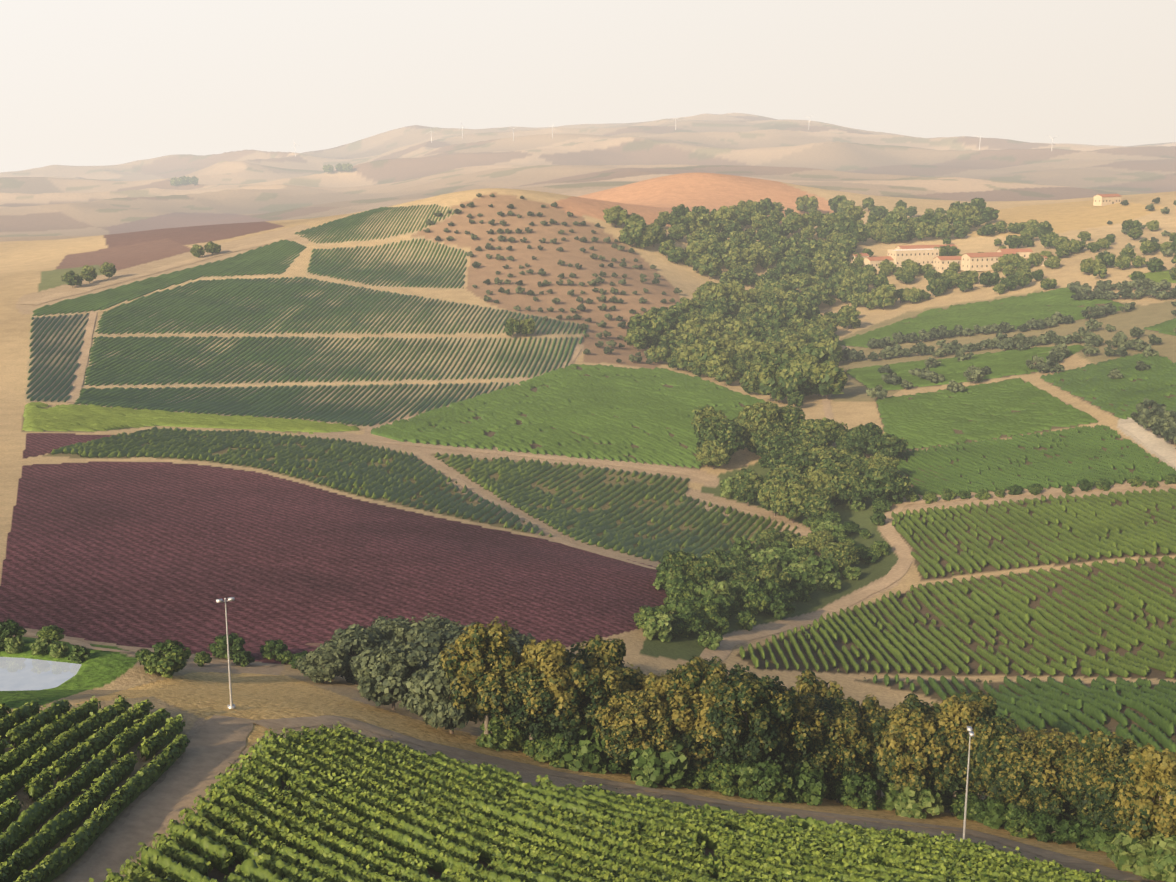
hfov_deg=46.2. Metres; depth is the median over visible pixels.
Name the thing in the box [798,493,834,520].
broadleaf tree
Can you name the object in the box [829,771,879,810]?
shrub
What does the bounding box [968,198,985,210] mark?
forest tree
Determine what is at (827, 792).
cane clump
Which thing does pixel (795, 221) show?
forest tree
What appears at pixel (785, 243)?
forest tree
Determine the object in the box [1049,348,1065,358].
olive tree
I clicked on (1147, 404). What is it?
olive tree
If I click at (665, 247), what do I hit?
forest tree
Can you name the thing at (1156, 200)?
olive tree
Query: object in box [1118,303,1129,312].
olive tree
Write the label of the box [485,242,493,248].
olive tree
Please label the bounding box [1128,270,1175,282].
grass field
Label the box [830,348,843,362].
broadleaf tree
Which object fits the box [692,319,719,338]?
forest tree
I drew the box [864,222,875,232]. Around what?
forest tree
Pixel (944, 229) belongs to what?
forest tree
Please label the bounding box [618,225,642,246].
forest tree
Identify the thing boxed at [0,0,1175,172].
sky
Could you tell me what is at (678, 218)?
forest tree
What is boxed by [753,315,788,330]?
forest tree
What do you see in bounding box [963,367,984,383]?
olive tree
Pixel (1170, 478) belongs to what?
shrub
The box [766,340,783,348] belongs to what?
broadleaf tree
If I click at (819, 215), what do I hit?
forest tree
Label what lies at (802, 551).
cane clump
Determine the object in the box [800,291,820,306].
forest tree
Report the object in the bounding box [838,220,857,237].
forest tree
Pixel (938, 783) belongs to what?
eucalyptus tree
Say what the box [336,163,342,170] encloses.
forest tree
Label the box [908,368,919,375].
olive tree
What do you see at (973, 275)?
forest tree
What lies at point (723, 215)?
forest tree
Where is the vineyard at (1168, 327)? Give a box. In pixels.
[1145,319,1175,334]
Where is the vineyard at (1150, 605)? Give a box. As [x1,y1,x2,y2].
[743,555,1175,677]
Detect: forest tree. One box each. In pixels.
[61,270,83,287]
[79,265,96,282]
[99,262,115,278]
[170,177,180,185]
[179,176,189,184]
[188,176,198,184]
[189,244,204,257]
[204,241,220,253]
[322,164,333,173]
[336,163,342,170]
[342,163,352,170]
[504,317,521,337]
[519,318,535,335]
[603,205,627,227]
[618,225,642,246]
[623,214,645,230]
[623,326,648,350]
[627,313,653,330]
[636,231,654,249]
[640,311,657,328]
[645,223,666,246]
[646,314,674,337]
[646,346,667,362]
[647,306,677,314]
[647,332,658,347]
[654,218,666,226]
[657,310,686,329]
[657,335,676,349]
[658,211,670,221]
[658,240,674,257]
[663,235,675,242]
[664,349,676,361]
[665,329,683,349]
[666,212,690,228]
[666,351,682,368]
[667,247,687,263]
[668,224,688,240]
[669,305,687,313]
[671,204,689,215]
[674,343,688,350]
[675,297,697,313]
[675,331,697,346]
[676,317,709,338]
[676,345,703,371]
[683,211,704,232]
[683,253,694,266]
[683,312,701,322]
[685,240,708,259]
[686,231,702,243]
[687,301,706,309]
[689,335,713,345]
[689,359,705,376]
[690,340,733,368]
[691,289,708,301]
[691,339,707,346]
[692,206,709,214]
[692,258,707,274]
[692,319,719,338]
[695,226,712,232]
[695,307,703,319]
[697,281,714,289]
[698,254,722,278]
[699,213,717,227]
[699,229,717,240]
[701,303,732,319]
[703,282,730,300]
[703,339,716,343]
[704,234,722,245]
[704,300,716,304]
[705,354,732,377]
[707,244,727,264]
[707,333,734,339]
[710,222,721,232]
[711,322,723,331]
[712,206,737,227]
[712,296,736,311]
[715,365,739,385]
[718,231,728,240]
[718,337,735,357]
[719,272,733,282]
[720,240,741,250]
[721,221,743,236]
[721,247,744,269]
[724,319,748,339]
[725,279,744,289]
[726,285,751,304]
[727,267,747,282]
[729,231,753,246]
[729,356,747,366]
[731,205,743,214]
[731,318,757,328]
[732,238,747,248]
[732,303,748,317]
[732,364,748,380]
[734,337,764,358]
[735,206,756,227]
[736,264,753,273]
[738,200,759,211]
[738,302,759,316]
[739,372,759,394]
[742,247,758,267]
[743,272,758,286]
[743,360,753,369]
[744,362,768,375]
[745,228,755,235]
[747,327,778,342]
[748,288,759,297]
[749,241,766,250]
[751,213,768,228]
[751,302,784,322]
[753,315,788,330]
[754,228,770,241]
[755,279,763,288]
[755,363,803,402]
[756,248,775,268]
[756,348,794,365]
[757,272,775,280]
[758,198,774,214]
[758,281,786,292]
[758,290,783,307]
[761,221,784,235]
[761,240,770,247]
[763,278,777,283]
[766,332,790,342]
[768,202,784,215]
[768,217,778,223]
[768,246,784,260]
[768,263,795,279]
[769,209,783,222]
[771,235,799,256]
[774,289,789,300]
[774,371,808,394]
[775,256,790,265]
[776,333,805,344]
[778,279,798,292]
[779,273,795,281]
[779,346,800,356]
[780,224,790,235]
[781,213,805,233]
[782,295,816,319]
[782,302,810,319]
[784,208,793,215]
[784,340,803,347]
[785,246,808,258]
[785,256,814,274]
[786,290,799,298]
[787,315,815,331]
[787,391,803,406]
[789,353,818,370]
[790,273,810,291]
[792,232,800,239]
[794,366,806,375]
[795,195,818,212]
[798,323,818,333]
[799,344,828,363]
[800,225,816,239]
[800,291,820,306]
[801,213,817,228]
[801,238,821,259]
[802,325,831,342]
[802,375,813,395]
[805,360,848,397]
[808,207,817,213]
[809,241,832,259]
[809,284,831,306]
[809,331,837,342]
[810,211,823,225]
[810,275,819,284]
[810,302,819,315]
[810,314,833,324]
[811,260,832,277]
[812,248,830,261]
[813,337,841,361]
[816,221,840,237]
[816,315,840,331]
[818,276,840,295]
[821,215,838,223]
[824,312,836,317]
[825,296,835,305]
[825,327,839,339]
[826,230,842,242]
[828,195,846,212]
[828,250,849,267]
[829,212,848,222]
[830,242,850,257]
[831,272,840,283]
[833,259,853,271]
[834,233,857,253]
[834,279,858,303]
[835,267,855,279]
[837,200,855,212]
[837,306,860,329]
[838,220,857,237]
[840,205,865,221]
[841,304,856,309]
[842,271,869,285]
[845,275,859,284]
[847,292,863,306]
[850,223,870,245]
[850,320,860,328]
[853,256,863,266]
[853,265,859,271]
[856,283,868,293]
[858,264,876,274]
[859,292,877,308]
[862,197,874,211]
[862,248,873,256]
[863,270,874,283]
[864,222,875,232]
[867,213,881,223]
[869,205,888,218]
[870,228,884,242]
[871,284,897,309]
[873,219,884,230]
[873,273,888,287]
[878,259,896,272]
[879,267,889,275]
[880,235,890,242]
[883,211,902,227]
[883,221,908,243]
[885,231,894,243]
[893,205,907,217]
[894,266,915,280]
[895,200,906,206]
[896,288,905,302]
[900,259,913,267]
[902,273,913,284]
[903,261,919,274]
[903,287,922,303]
[906,220,918,232]
[906,230,915,241]
[907,206,916,216]
[914,222,933,241]
[915,213,936,228]
[920,264,934,273]
[920,289,930,300]
[923,268,937,280]
[924,208,934,213]
[926,277,946,296]
[934,212,947,224]
[934,221,953,237]
[935,208,945,214]
[939,276,951,288]
[941,245,956,255]
[941,269,956,277]
[942,237,950,243]
[946,207,960,225]
[948,261,959,270]
[949,201,968,208]
[949,272,964,288]
[952,211,974,229]
[953,228,966,237]
[958,277,974,292]
[959,205,979,215]
[962,226,970,233]
[963,270,978,281]
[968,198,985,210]
[971,215,984,227]
[979,271,999,287]
[980,207,999,222]
[981,223,995,236]
[991,262,1001,271]
[993,283,1005,294]
[994,220,1006,233]
[994,238,1001,245]
[998,254,1016,268]
[1000,275,1018,291]
[1002,265,1016,275]
[1004,235,1020,248]
[1007,222,1022,232]
[1009,253,1024,267]
[1014,269,1032,288]
[1016,265,1030,272]
[1020,228,1036,239]
[1022,239,1034,247]
[1022,259,1030,265]
[1025,219,1038,228]
[1027,253,1043,265]
[1028,225,1039,235]
[1031,269,1043,280]
[1037,221,1053,233]
[1038,231,1047,239]
[1039,251,1053,257]
[1040,232,1059,248]
[1040,278,1056,289]
[1046,256,1060,268]
[1052,236,1069,247]
[1055,244,1070,257]
[1062,239,1081,253]
[1077,231,1090,240]
[1079,258,1102,274]
[1080,241,1087,249]
[1087,242,1099,252]
[1092,264,1106,279]
[1095,252,1115,265]
[1096,238,1110,248]
[1105,234,1114,242]
[1113,255,1130,269]
[1120,247,1135,258]
[1122,219,1140,229]
[1127,227,1142,239]
[1131,255,1145,268]
[1131,271,1144,279]
[1140,240,1155,253]
[1145,259,1163,271]
[1146,220,1158,231]
[1152,241,1159,251]
[1160,241,1171,250]
[1169,232,1175,240]
[1170,238,1175,253]
[1170,267,1175,279]
[1171,255,1175,264]
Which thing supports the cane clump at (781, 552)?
on the terrain ground
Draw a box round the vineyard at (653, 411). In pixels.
[370,363,765,467]
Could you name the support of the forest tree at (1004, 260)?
on the terrain ground
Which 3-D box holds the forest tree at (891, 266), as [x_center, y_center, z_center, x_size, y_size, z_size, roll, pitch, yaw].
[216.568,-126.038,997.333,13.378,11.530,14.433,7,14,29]
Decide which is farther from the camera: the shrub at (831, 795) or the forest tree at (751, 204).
the forest tree at (751, 204)
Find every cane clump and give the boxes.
[0,637,2,651]
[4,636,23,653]
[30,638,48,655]
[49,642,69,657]
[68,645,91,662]
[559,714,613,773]
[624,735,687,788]
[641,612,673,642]
[653,569,682,589]
[659,600,693,616]
[689,585,714,600]
[697,630,722,649]
[699,579,737,601]
[705,594,732,621]
[714,565,735,579]
[719,476,735,498]
[725,577,750,600]
[731,537,756,557]
[749,548,778,566]
[757,560,768,565]
[760,578,789,601]
[769,540,789,548]
[775,546,789,562]
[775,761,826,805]
[778,548,803,569]
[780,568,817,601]
[780,585,797,602]
[783,563,804,572]
[792,548,806,555]
[800,560,820,583]
[801,546,814,555]
[807,555,839,583]
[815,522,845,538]
[817,521,836,528]
[818,573,841,591]
[819,773,832,796]
[833,537,841,542]
[842,566,860,579]
[849,500,865,510]
[878,782,914,810]
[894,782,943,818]
[941,789,952,809]
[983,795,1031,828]
[1093,823,1126,864]
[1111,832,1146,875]
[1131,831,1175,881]
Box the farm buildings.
[850,194,1120,272]
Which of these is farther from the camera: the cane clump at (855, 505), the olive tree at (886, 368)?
the olive tree at (886, 368)
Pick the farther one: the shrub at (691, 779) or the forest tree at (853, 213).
the forest tree at (853, 213)
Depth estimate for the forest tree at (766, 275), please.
956.51 m
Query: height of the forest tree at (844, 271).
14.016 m
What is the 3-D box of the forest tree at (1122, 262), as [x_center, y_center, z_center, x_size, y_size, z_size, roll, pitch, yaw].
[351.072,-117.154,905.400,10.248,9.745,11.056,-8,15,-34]
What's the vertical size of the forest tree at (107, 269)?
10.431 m
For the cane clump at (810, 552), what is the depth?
370.16 m
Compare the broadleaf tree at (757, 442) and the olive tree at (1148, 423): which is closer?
the olive tree at (1148, 423)
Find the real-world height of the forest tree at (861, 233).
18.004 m
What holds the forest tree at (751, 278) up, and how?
on the terrain ground
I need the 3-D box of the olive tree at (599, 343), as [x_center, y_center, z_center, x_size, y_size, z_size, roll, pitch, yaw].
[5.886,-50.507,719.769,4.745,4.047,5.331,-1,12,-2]
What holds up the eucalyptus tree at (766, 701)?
on the terrain ground
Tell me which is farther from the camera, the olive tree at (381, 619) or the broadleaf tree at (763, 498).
the broadleaf tree at (763, 498)
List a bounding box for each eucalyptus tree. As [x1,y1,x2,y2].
[438,616,516,734]
[479,644,526,729]
[490,647,520,716]
[498,664,575,756]
[515,639,588,736]
[520,641,573,667]
[541,657,610,744]
[563,640,626,675]
[575,634,641,692]
[579,664,626,741]
[596,689,673,764]
[609,680,634,703]
[634,672,670,690]
[634,672,674,735]
[660,678,725,772]
[664,655,724,760]
[666,668,679,682]
[679,656,749,681]
[700,671,796,764]
[724,677,753,780]
[732,672,759,682]
[763,681,818,772]
[781,696,834,771]
[795,669,845,704]
[800,693,864,721]
[820,708,871,802]
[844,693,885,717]
[860,711,894,803]
[866,704,916,787]
[877,703,946,793]
[878,705,897,714]
[881,702,932,716]
[902,693,941,717]
[903,715,975,795]
[924,694,983,815]
[955,689,1019,795]
[957,722,1018,798]
[969,715,1031,805]
[987,739,1042,831]
[1006,732,1080,819]
[1020,726,1047,746]
[1045,728,1080,750]
[1058,750,1102,809]
[1060,747,1080,821]
[1066,728,1138,820]
[1083,753,1153,827]
[1099,769,1158,835]
[1112,743,1175,842]
[1121,739,1161,765]
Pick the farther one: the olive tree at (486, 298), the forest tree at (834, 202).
the forest tree at (834, 202)
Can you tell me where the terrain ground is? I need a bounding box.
[0,113,1175,881]
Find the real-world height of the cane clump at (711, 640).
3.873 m
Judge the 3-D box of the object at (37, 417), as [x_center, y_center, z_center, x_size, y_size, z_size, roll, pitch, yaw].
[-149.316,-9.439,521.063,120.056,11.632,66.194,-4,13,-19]
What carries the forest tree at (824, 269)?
on the terrain ground
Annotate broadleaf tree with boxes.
[656,550,696,579]
[685,559,717,585]
[690,405,728,436]
[695,419,746,459]
[695,440,729,468]
[701,548,733,568]
[704,311,733,326]
[723,570,761,594]
[724,556,758,574]
[730,468,764,505]
[731,349,752,362]
[732,314,742,319]
[733,401,780,432]
[736,329,748,339]
[737,420,761,439]
[746,428,774,456]
[750,564,791,586]
[751,291,781,305]
[751,342,778,357]
[755,528,782,548]
[756,476,769,495]
[757,479,782,515]
[764,421,785,430]
[764,432,805,458]
[765,463,803,477]
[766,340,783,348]
[766,449,804,473]
[768,478,814,522]
[770,471,806,483]
[772,428,792,434]
[773,450,821,473]
[776,405,805,432]
[780,436,809,451]
[780,530,795,547]
[782,328,799,334]
[790,483,830,518]
[791,360,821,369]
[792,332,808,343]
[792,536,820,550]
[793,419,838,445]
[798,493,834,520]
[799,432,828,449]
[799,466,838,500]
[799,555,809,562]
[801,457,852,500]
[807,529,832,553]
[808,447,836,461]
[809,446,834,452]
[810,417,847,445]
[819,539,859,570]
[827,351,838,363]
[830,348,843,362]
[831,445,862,460]
[833,473,868,504]
[834,431,861,450]
[839,451,865,462]
[840,463,863,488]
[843,424,878,453]
[844,458,870,475]
[860,465,912,500]
[862,452,899,473]
[865,422,882,433]
[867,432,907,457]
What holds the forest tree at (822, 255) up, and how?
on the terrain ground
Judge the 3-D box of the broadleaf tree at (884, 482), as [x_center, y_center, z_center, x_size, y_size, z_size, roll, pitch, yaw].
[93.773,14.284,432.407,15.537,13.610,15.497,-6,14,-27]
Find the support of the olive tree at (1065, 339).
on the terrain ground
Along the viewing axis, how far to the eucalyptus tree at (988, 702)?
167.33 m
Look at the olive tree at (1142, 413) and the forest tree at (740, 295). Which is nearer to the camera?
the olive tree at (1142, 413)
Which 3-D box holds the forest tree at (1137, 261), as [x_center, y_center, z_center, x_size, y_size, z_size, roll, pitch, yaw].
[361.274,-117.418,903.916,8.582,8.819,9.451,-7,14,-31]
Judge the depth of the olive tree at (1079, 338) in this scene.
690.97 m
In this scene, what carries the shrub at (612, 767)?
on the terrain ground
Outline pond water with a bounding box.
[0,657,81,690]
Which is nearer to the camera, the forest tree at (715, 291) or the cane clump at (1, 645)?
the cane clump at (1, 645)
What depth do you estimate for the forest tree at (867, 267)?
981.01 m
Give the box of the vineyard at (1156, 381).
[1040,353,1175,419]
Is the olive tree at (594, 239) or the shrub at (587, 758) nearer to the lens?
the shrub at (587, 758)
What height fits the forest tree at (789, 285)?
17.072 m
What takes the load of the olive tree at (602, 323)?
on the terrain ground
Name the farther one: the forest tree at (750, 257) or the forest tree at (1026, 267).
the forest tree at (750, 257)
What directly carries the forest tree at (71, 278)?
on the terrain ground
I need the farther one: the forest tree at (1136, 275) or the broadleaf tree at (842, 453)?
the forest tree at (1136, 275)
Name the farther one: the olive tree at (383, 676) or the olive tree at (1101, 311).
the olive tree at (1101, 311)
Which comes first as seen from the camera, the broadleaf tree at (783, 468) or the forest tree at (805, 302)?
the broadleaf tree at (783, 468)
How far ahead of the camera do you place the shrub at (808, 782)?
154.04 m
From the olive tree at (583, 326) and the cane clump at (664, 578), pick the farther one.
the olive tree at (583, 326)
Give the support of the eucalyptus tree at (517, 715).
on the terrain ground
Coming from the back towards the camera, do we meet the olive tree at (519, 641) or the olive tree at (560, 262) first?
the olive tree at (560, 262)
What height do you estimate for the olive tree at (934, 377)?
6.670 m
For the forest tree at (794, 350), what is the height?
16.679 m
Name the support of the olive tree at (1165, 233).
on the terrain ground
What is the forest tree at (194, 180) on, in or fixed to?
on the terrain ground
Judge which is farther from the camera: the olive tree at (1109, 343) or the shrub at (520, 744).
the olive tree at (1109, 343)
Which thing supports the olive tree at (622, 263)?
on the terrain ground
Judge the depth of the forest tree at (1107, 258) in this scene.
914.05 m
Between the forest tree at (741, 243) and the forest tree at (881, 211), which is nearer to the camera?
the forest tree at (741, 243)
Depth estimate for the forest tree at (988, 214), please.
1155.11 m
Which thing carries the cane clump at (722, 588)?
on the terrain ground
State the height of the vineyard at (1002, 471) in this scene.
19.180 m
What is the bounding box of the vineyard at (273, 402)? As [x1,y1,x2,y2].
[74,382,513,425]
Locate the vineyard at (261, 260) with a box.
[32,239,305,315]
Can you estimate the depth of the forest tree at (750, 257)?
982.11 m
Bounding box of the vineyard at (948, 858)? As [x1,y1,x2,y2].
[105,720,1133,881]
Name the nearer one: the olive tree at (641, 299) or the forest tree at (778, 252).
the olive tree at (641, 299)
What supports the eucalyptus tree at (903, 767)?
on the terrain ground
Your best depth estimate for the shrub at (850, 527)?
397.95 m
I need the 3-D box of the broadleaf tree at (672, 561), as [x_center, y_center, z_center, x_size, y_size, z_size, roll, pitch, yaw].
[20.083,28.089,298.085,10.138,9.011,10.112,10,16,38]
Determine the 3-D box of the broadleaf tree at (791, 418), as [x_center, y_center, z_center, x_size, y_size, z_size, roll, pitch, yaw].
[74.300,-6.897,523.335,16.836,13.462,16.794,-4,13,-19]
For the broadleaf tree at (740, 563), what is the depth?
323.00 m
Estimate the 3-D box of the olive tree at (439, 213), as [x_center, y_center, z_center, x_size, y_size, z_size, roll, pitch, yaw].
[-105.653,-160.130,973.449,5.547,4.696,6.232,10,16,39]
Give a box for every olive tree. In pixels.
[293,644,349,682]
[317,624,390,683]
[354,639,432,709]
[368,615,409,629]
[371,617,427,648]
[402,653,490,733]
[406,627,464,670]
[408,613,450,632]
[425,219,433,224]
[434,211,441,216]
[436,620,474,637]
[453,208,461,213]
[466,201,474,206]
[470,233,477,240]
[472,261,480,267]
[483,295,491,300]
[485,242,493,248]
[488,219,494,224]
[494,277,502,284]
[495,254,503,259]
[498,235,506,240]
[499,220,506,225]
[501,627,537,653]
[507,237,515,241]
[515,286,524,292]
[526,289,534,294]
[538,268,545,275]
[542,280,551,285]
[551,298,560,303]
[556,279,562,284]
[557,259,564,264]
[567,279,573,284]
[567,289,573,295]
[573,314,581,319]
[576,296,582,302]
[576,303,585,310]
[579,236,587,241]
[579,323,587,329]
[583,348,590,353]
[587,279,596,285]
[589,253,597,258]
[591,236,598,241]
[595,276,604,282]
[595,340,603,346]
[596,320,606,326]
[597,294,606,301]
[598,303,606,310]
[599,271,605,276]
[599,288,606,293]
[603,236,610,243]
[603,330,611,338]
[603,346,613,353]
[604,313,612,319]
[606,340,616,346]
[608,296,617,302]
[610,287,617,293]
[617,245,624,249]
[617,321,625,328]
[618,278,625,285]
[619,261,626,267]
[629,354,637,362]
[639,297,646,302]
[646,358,653,364]
[652,277,659,283]
[673,287,682,294]
[842,347,849,362]
[845,348,859,361]
[852,350,864,359]
[866,385,887,400]
[867,338,878,348]
[867,351,878,359]
[876,338,888,348]
[877,364,891,373]
[878,349,892,359]
[881,372,901,384]
[883,336,896,345]
[883,346,895,358]
[891,344,909,357]
[892,331,905,343]
[901,379,912,388]
[902,348,912,356]
[908,332,919,342]
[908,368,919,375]
[910,341,927,355]
[914,367,931,379]
[918,329,932,341]
[923,346,934,354]
[924,357,941,367]
[927,371,944,383]
[928,327,942,338]
[930,348,944,357]
[936,339,945,347]
[938,325,948,338]
[942,345,953,355]
[944,340,961,353]
[945,330,954,336]
[946,380,964,392]
[953,325,964,335]
[955,348,973,361]
[962,342,973,351]
[963,328,974,336]
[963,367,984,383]
[966,365,975,372]
[972,342,982,350]
[973,324,981,333]
[980,325,990,334]
[980,338,989,348]
[980,366,991,374]
[983,338,996,349]
[990,323,998,332]
[994,333,1008,346]
[996,321,1014,333]
[998,337,1013,349]
[1009,333,1025,344]
[1016,324,1027,330]
[1016,340,1031,350]
[1024,338,1031,343]
[1025,318,1037,329]
[1025,355,1044,370]
[1026,335,1037,345]
[1034,319,1046,328]
[1034,334,1049,345]
[1035,366,1048,372]
[1039,330,1056,343]
[1041,360,1057,372]
[1043,317,1057,327]
[1046,351,1062,362]
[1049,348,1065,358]
[1051,311,1065,324]
[1051,335,1061,343]
[1051,342,1069,354]
[1053,363,1064,371]
[1059,334,1071,343]
[1060,315,1074,322]
[1066,331,1079,342]
[1067,281,1080,292]
[1070,291,1082,300]
[1073,331,1091,343]
[1077,283,1091,291]
[1078,327,1088,332]
[1081,306,1098,319]
[1082,289,1097,299]
[1082,331,1095,338]
[1082,342,1099,356]
[1084,336,1100,346]
[1085,318,1102,330]
[1087,334,1103,345]
[1089,287,1103,298]
[1090,305,1104,316]
[1094,280,1111,289]
[1097,290,1109,298]
[1099,302,1116,315]
[1104,280,1116,289]
[1104,346,1115,355]
[1105,324,1115,331]
[1105,337,1117,348]
[1107,291,1119,299]
[1107,368,1122,378]
[1113,331,1123,336]
[1115,346,1127,356]
[1116,282,1124,289]
[1116,334,1134,348]
[1117,288,1132,299]
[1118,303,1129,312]
[1120,200,1128,204]
[1121,228,1128,233]
[1122,280,1130,288]
[1125,243,1134,248]
[1126,278,1140,289]
[1126,338,1140,350]
[1127,301,1135,308]
[1128,290,1141,298]
[1130,326,1144,336]
[1130,408,1142,421]
[1134,340,1150,350]
[1135,278,1150,288]
[1135,360,1151,370]
[1136,286,1147,296]
[1136,398,1165,412]
[1137,408,1150,424]
[1139,415,1158,428]
[1142,347,1158,357]
[1145,203,1154,209]
[1145,408,1166,419]
[1146,286,1160,298]
[1147,279,1158,288]
[1148,334,1161,345]
[1150,237,1158,241]
[1150,416,1164,427]
[1151,419,1166,435]
[1152,197,1159,203]
[1154,279,1171,290]
[1154,290,1167,300]
[1160,207,1169,214]
[1161,230,1170,235]
[1161,248,1173,257]
[1161,420,1175,443]
[1162,410,1175,421]
[1164,425,1175,439]
[1166,288,1175,299]
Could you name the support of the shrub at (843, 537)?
on the terrain ground
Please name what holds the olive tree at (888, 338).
on the terrain ground
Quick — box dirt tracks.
[18,234,1175,881]
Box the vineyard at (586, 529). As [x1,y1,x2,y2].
[434,452,799,572]
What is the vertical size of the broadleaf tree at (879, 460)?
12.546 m
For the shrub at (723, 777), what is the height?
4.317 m
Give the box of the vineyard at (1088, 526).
[891,488,1175,578]
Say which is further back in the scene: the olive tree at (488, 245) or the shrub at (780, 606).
the olive tree at (488, 245)
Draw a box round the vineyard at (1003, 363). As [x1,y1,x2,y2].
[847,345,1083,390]
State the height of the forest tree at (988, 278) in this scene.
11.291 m
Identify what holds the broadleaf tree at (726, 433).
on the terrain ground
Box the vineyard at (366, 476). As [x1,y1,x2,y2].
[45,426,548,536]
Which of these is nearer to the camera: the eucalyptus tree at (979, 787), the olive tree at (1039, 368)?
the eucalyptus tree at (979, 787)
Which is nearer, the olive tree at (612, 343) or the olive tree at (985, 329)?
the olive tree at (612, 343)
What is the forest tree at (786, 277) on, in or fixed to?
on the terrain ground
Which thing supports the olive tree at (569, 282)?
on the terrain ground
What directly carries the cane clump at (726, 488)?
on the terrain ground
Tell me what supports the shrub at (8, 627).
on the terrain ground
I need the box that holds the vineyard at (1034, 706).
[861,675,1175,756]
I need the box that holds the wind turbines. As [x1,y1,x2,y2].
[293,114,1052,155]
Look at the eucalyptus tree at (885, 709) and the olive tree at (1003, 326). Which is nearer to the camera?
the eucalyptus tree at (885, 709)
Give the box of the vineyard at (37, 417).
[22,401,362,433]
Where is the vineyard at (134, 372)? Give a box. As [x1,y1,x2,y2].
[82,336,581,385]
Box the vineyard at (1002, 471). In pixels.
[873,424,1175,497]
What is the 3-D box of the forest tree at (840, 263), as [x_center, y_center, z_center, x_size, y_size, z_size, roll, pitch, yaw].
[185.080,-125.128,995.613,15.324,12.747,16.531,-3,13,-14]
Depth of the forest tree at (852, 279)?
931.07 m
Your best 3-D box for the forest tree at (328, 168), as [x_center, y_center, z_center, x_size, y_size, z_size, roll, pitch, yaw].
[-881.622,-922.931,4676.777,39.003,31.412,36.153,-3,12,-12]
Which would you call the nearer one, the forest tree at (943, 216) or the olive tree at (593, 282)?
the olive tree at (593, 282)
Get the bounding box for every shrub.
[0,619,26,644]
[36,625,64,643]
[135,638,191,678]
[194,651,211,666]
[207,633,245,658]
[231,651,254,666]
[259,639,287,660]
[277,650,294,663]
[290,651,307,668]
[476,717,524,750]
[480,716,518,751]
[513,730,539,753]
[524,732,554,761]
[535,730,578,768]
[591,744,628,773]
[612,758,632,773]
[633,605,663,629]
[663,585,698,603]
[665,574,697,596]
[669,616,685,637]
[672,597,695,613]
[677,611,706,637]
[681,763,709,789]
[690,597,718,624]
[701,756,733,791]
[707,615,729,635]
[708,761,756,795]
[728,600,740,616]
[734,755,792,802]
[735,610,756,630]
[736,584,771,609]
[741,592,769,614]
[758,454,772,467]
[763,593,795,619]
[775,773,803,803]
[788,581,796,592]
[802,518,810,526]
[810,519,821,530]
[822,510,841,523]
[823,780,856,799]
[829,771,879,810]
[830,499,843,505]
[838,534,855,543]
[843,521,860,535]
[854,544,869,559]
[859,529,871,538]
[861,552,877,563]
[868,550,880,559]
[869,512,886,525]
[870,540,890,555]
[872,498,892,512]
[890,495,903,504]
[904,490,919,501]
[922,491,937,503]
[941,488,957,500]
[948,791,983,820]
[957,490,971,498]
[969,799,989,822]
[974,488,990,499]
[994,489,1005,497]
[1004,807,1036,837]
[1007,485,1023,494]
[1026,811,1067,843]
[1027,483,1042,494]
[1058,814,1103,851]
[1061,485,1073,493]
[1078,478,1094,491]
[1094,478,1111,490]
[1127,476,1143,486]
[1145,479,1159,487]
[1164,473,1175,484]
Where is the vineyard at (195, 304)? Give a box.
[96,276,590,334]
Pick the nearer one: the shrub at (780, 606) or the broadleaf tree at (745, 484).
the shrub at (780, 606)
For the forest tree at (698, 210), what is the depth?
1082.37 m
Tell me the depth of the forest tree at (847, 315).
838.91 m
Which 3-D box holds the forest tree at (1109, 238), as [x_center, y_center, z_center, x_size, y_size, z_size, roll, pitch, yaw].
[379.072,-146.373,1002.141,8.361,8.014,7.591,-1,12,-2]
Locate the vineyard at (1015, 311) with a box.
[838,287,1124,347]
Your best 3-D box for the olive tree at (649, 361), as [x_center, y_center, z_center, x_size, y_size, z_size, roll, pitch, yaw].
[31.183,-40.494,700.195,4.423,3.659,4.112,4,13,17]
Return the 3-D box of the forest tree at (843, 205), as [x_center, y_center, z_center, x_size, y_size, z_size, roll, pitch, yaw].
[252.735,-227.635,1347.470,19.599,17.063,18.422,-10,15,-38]
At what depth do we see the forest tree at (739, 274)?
952.87 m
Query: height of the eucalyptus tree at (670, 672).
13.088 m
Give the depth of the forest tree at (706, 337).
735.27 m
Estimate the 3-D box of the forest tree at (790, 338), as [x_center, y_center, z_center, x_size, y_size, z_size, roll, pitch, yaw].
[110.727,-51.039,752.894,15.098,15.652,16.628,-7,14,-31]
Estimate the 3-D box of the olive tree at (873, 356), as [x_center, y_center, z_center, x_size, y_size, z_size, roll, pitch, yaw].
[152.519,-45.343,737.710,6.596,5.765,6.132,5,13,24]
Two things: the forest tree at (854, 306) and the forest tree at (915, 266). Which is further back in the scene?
the forest tree at (915, 266)
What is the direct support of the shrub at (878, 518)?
on the terrain ground
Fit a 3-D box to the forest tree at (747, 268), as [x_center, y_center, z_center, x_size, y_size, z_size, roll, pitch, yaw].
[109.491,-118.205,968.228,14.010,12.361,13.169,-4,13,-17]
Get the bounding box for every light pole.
[216,597,235,708]
[959,726,973,841]
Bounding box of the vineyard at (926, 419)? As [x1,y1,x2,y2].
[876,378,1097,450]

